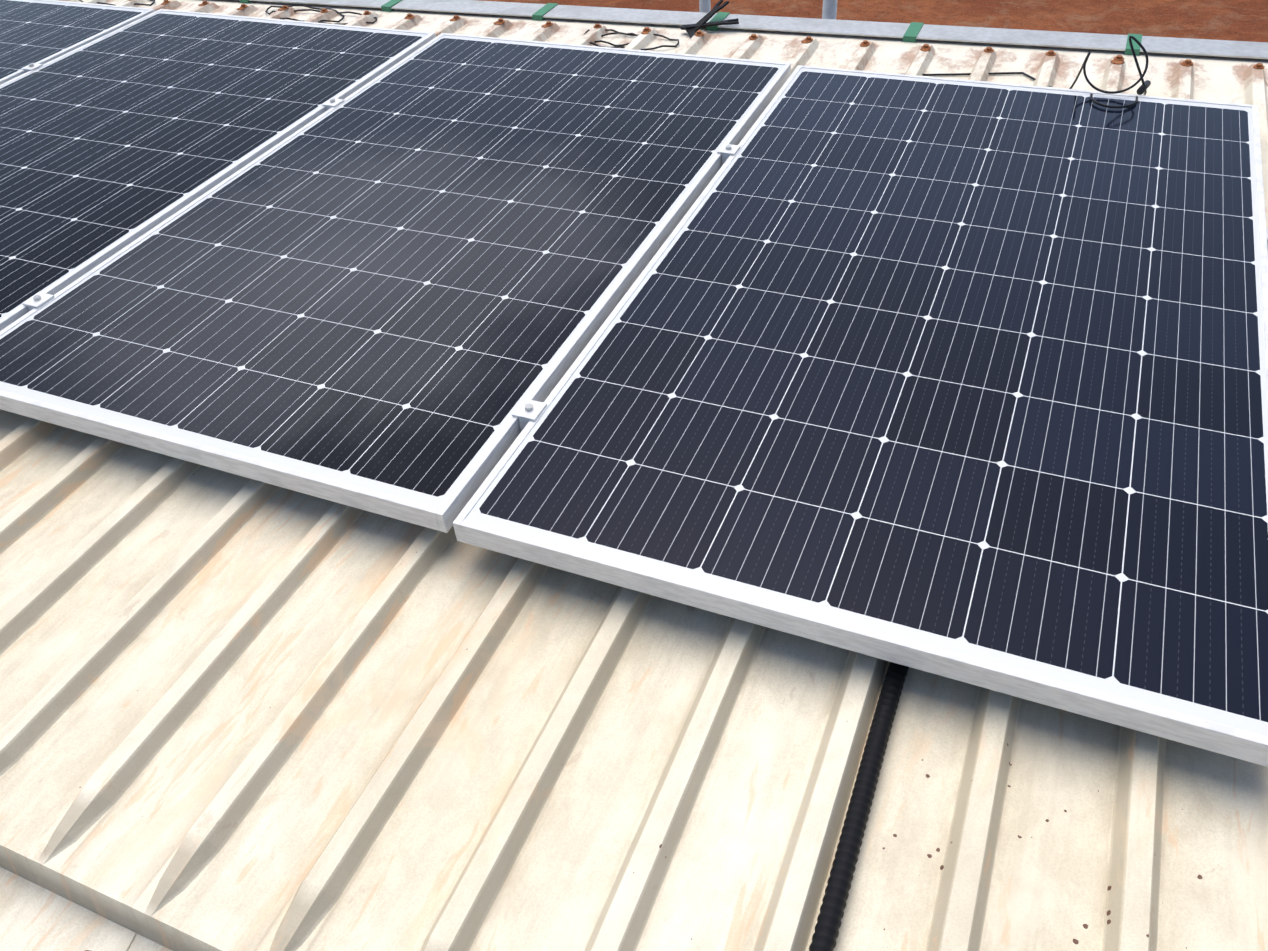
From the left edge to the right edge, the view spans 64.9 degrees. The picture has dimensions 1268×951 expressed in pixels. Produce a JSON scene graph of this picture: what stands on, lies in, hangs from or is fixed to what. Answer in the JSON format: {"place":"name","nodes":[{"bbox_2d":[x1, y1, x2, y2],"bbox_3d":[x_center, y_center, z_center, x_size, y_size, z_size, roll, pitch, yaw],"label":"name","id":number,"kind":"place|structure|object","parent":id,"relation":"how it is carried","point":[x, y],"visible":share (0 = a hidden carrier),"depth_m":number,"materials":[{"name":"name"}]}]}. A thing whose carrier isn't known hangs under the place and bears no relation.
{"place":"outdoors","nodes":[
{"label":"outdoors","id":0,"kind":"place"},
{"bbox_2d":[478,0,1267,42],"bbox_3d":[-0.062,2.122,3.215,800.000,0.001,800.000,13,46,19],"label":"ground","id":1,"kind":"structure","parent":0,"point":[1238,20],"depth_m":10.34,"materials":[{"name":"soil"}]},
{"bbox_2d":[699,0,837,19],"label":"galvanised poles","id":2,"kind":"object","parent":1,"relation":"on","point":[829,10],"depth_m":3.36,"materials":[{"name":"metal"}]},
{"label":"building walls","id":3,"kind":"object","parent":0,"visible":0},
{"bbox_2d":[0,867,171,950],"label":"roof flashing","id":4,"kind":"object","parent":3,"relation":"on","point":[34,917],"depth_m":1.10,"materials":[{"name":"paint"}]},
{"bbox_2d":[59,922,135,950],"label":"patch plate","id":5,"kind":"object","parent":4,"relation":"on","point":[82,937],"visible":1,"depth_m":1.08,"materials":[{"name":"paint"}]},
{"bbox_2d":[0,0,1267,950],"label":"metal roof","id":6,"kind":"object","parent":3,"relation":"on","point":[243,714],"visible":0.33,"depth_m":1.15,"materials":[{"name":"paint"}]},
{"bbox_2d":[0,0,154,84],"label":"solar panel frame","id":7,"kind":"object","parent":6,"relation":"on","point":[39,31],"visible":0.88,"depth_m":3.02,"materials":[{"name":"glass"}]},
{"bbox_2d":[0,9,435,330],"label":"solar panel frame","id":8,"kind":"object","parent":6,"relation":"on","point":[114,142],"visible":0.96,"depth_m":2.43,"materials":[{"name":"glass"}]},
{"bbox_2d":[0,33,790,532],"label":"solar panel frame","id":9,"kind":"object","parent":6,"relation":"on","point":[400,289],"visible":1,"depth_m":1.82,"materials":[{"name":"glass"}]},
{"bbox_2d":[79,0,1150,107],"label":"pv cables","id":10,"kind":"object","parent":6,"relation":"on","point":[1143,87],"visible":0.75,"depth_m":2.50,"materials":[{"name":"black rubber"}]},
{"bbox_2d":[240,0,1141,55],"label":"green tape wraps","id":11,"kind":"object","parent":6,"relation":"on","point":[912,31],"visible":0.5,"depth_m":2.87,"materials":[{"name":"green plastic"}]},
{"bbox_2d":[680,0,738,37],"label":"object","id":12,"kind":"object","parent":6,"relation":"on","point":[691,30],"visible":0.88,"depth_m":2.85,"materials":[{"name":"black plastic"}]},
{"bbox_2d":[161,0,1264,68],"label":"roof screws","id":13,"kind":"object","parent":6,"relation":"on","point":[1118,59],"visible":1,"depth_m":2.75,"materials":[{"name":"metal"}]},
{"bbox_2d":[248,0,1267,58],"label":"edge angle bar","id":14,"kind":"object","parent":6,"relation":"on","point":[1206,47],"visible":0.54,"depth_m":2.78,"materials":[{"name":"metal"}]},
{"bbox_2d":[809,662,908,950],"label":"corrugated conduit","id":15,"kind":"object","parent":6,"relation":"on","point":[830,915],"visible":0.58,"depth_m":1.05,"materials":[{"name":"black plastic"}]},
{"bbox_2d":[453,65,1267,766],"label":"solar panel frame","id":16,"kind":"object","parent":6,"relation":"on","point":[961,379],"visible":1,"depth_m":1.44,"materials":[{"name":"glass"}]},
{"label":"mounting rails","id":17,"kind":"object","parent":6,"relation":"on","visible":0},
{"bbox_2d":[21,63,739,430],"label":"clamps","id":18,"kind":"object","parent":17,"relation":"attached to","point":[525,411],"visible":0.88,"depth_m":1.81,"materials":[{"name":"metal"}]}
]}

